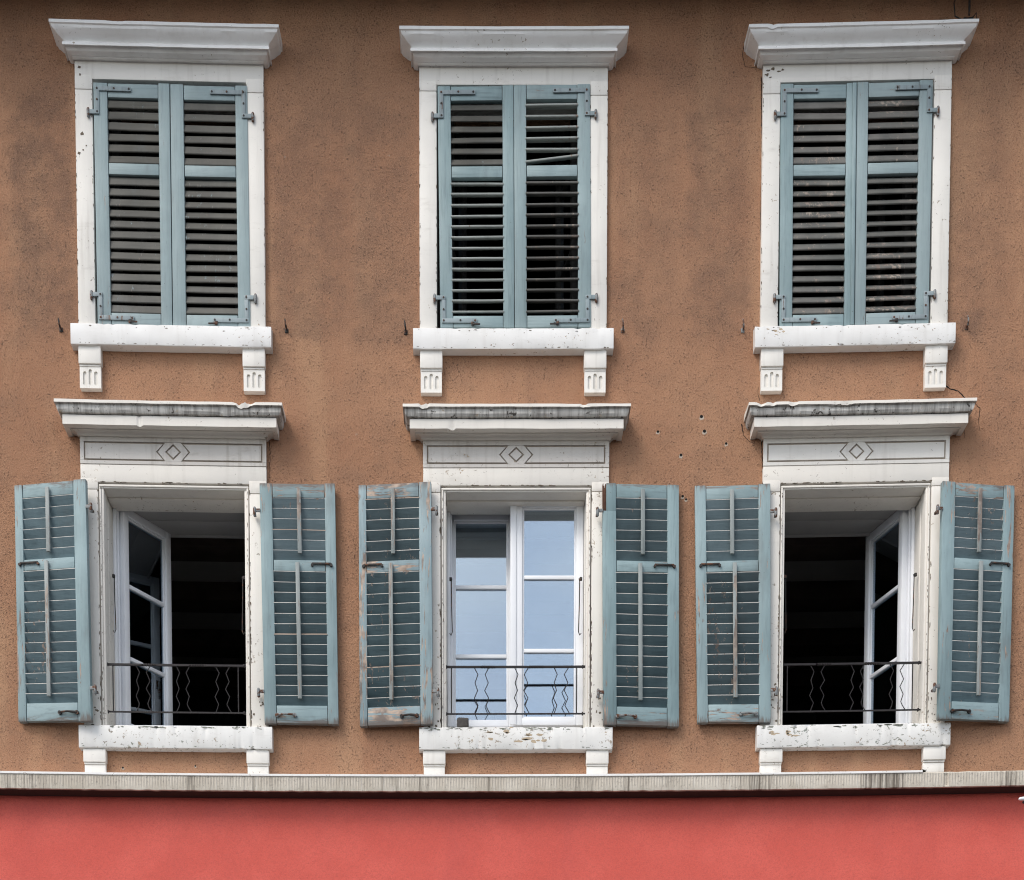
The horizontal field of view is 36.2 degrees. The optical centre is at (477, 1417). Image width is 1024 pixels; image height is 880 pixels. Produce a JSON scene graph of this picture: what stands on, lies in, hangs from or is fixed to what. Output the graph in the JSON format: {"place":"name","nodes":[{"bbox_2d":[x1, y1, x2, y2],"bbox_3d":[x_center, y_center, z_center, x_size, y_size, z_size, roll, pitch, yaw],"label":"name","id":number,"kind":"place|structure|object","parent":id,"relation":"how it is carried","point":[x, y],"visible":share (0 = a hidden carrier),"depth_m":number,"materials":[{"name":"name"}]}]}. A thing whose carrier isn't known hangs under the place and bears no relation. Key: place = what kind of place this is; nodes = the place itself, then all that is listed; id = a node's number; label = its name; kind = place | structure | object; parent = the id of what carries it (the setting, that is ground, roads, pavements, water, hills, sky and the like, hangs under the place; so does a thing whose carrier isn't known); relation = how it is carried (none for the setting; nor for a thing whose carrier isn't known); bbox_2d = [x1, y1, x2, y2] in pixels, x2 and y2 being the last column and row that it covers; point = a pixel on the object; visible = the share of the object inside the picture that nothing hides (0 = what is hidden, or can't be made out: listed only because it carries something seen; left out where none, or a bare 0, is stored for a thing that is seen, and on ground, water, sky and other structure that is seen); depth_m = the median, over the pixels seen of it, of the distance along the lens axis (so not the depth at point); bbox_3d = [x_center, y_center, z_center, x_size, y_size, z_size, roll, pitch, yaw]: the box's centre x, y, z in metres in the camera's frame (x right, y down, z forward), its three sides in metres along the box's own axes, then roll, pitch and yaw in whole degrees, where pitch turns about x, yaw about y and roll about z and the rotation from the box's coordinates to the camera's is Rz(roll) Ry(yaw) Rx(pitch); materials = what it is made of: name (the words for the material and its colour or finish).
{"place":"outdoors","nodes":[
{"label":"outdoors","id":0,"kind":"place"},
{"bbox_2d":[0,0,1023,879],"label":"building","id":1,"kind":"structure","parent":0,"point":[686,362],"depth_m":9.64,"materials":[{"name":"paint"}]},
{"bbox_2d":[14,479,98,723],"bbox_3d":[-2.594,-5.007,9.633,0.519,1.442,0.062,1,4,10],"label":"shutter","id":2,"kind":"object","parent":1,"relation":"attached to","point":[54,649],"visible":1,"depth_m":9.63,"materials":[{"name":"blue paint"}]},
{"bbox_2d":[49,19,281,394],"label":"window","id":3,"kind":"structure","parent":1,"relation":"in","point":[101,51],"depth_m":9.54,"materials":[{"name":"white stone"}]},
{"bbox_2d":[87,82,172,324],"bbox_3d":[-2.122,-7.385,9.544,0.503,1.421,0.052,0,3,0],"label":"shutter","id":4,"kind":"object","parent":3,"relation":"attached to","point":[132,171],"visible":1,"depth_m":9.54,"materials":[{"name":"blue paint"}]},
{"bbox_2d":[170,84,256,326],"bbox_3d":[-1.607,-7.377,9.545,0.517,1.419,0.052,0,3,0],"label":"shutter","id":5,"kind":"object","parent":3,"relation":"attached to","point":[220,173],"visible":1,"depth_m":9.54,"materials":[{"name":"blue paint"}]},
{"bbox_2d":[54,398,285,773],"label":"window","id":6,"kind":"structure","parent":1,"relation":"in","point":[174,486],"depth_m":9.74,"materials":[{"name":"white stone"}]},
{"bbox_2d":[253,483,338,725],"bbox_3d":[-1.122,-5.014,9.659,0.517,1.444,0.065,0,3,-2],"label":"shutter","id":7,"kind":"object","parent":1,"relation":"attached to","point":[299,589],"visible":1,"depth_m":9.66,"materials":[{"name":"blue paint"}]},
{"bbox_2d":[358,482,439,727],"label":"shutter","id":8,"kind":"object","parent":1,"relation":"attached to","point":[395,611],"visible":1,"depth_m":9.65,"materials":[{"name":"paint"}]},
{"bbox_2d":[399,25,628,395],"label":"window","id":9,"kind":"structure","parent":1,"relation":"in","point":[452,56],"depth_m":9.55,"materials":[{"name":"white stone"}]},
{"bbox_2d":[431,85,513,328],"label":"shutter","id":10,"kind":"object","parent":9,"relation":"attached to","point":[484,169],"visible":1,"depth_m":9.53,"materials":[{"name":"blue paint"}]},
{"bbox_2d":[403,403,630,773],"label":"window","id":11,"kind":"structure","parent":1,"relation":"in","point":[517,488],"depth_m":9.75,"materials":[{"name":"white stone"}]},
{"bbox_2d":[457,718,468,726],"bbox_3d":[-0.092,-4.313,9.739,0.077,0.066,0.060,0,3,0],"label":"stone block","id":12,"kind":"object","parent":11,"relation":"on","point":[462,722],"depth_m":9.71,"materials":[{"name":"grey stone"}]},
{"bbox_2d":[514,84,597,328],"bbox_3d":[0.476,-7.377,9.549,0.515,1.420,0.061,0,3,0],"label":"shutter","id":13,"kind":"object","parent":1,"relation":"attached to","point":[554,97],"visible":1,"depth_m":9.54,"materials":[{"name":"blue paint"}]},
{"bbox_2d":[596,483,678,728],"bbox_3d":[0.985,-5.004,9.653,0.524,1.450,0.064,0,3,-3],"label":"shutter","id":14,"kind":"object","parent":1,"relation":"attached to","point":[640,571],"visible":1,"depth_m":9.65,"materials":[{"name":"blue paint"}]},
{"bbox_2d":[694,484,777,724],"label":"shutter","id":15,"kind":"object","parent":1,"relation":"attached to","point":[733,604],"visible":1,"depth_m":9.65,"materials":[{"name":"blue paint"}]},
{"bbox_2d":[744,398,976,772],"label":"window","id":16,"kind":"structure","parent":1,"relation":"in","point":[855,484],"depth_m":9.74,"materials":[{"name":"white stone"}]},
{"bbox_2d":[744,19,978,394],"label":"window","id":17,"kind":"structure","parent":1,"relation":"in","point":[838,53],"depth_m":9.55,"materials":[{"name":"white stone"}]},
{"bbox_2d":[773,83,856,325],"bbox_3d":[2.048,-7.380,9.545,0.507,1.421,0.052,0,3,0],"label":"shutter","id":18,"kind":"object","parent":17,"relation":"attached to","point":[802,171],"visible":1,"depth_m":9.54,"materials":[{"name":"blue paint"}]},
{"bbox_2d":[854,80,939,324],"bbox_3d":[2.551,-7.395,9.545,0.499,1.429,0.053,0,3,0],"label":"shutter","id":19,"kind":"object","parent":17,"relation":"attached to","point":[901,94],"visible":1,"depth_m":9.54,"materials":[{"name":"blue paint"}]},
{"bbox_2d":[931,481,1014,723],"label":"shutter","id":20,"kind":"object","parent":1,"relation":"attached to","point":[975,595],"visible":1,"depth_m":9.63,"materials":[{"name":"blue paint"}]}
]}

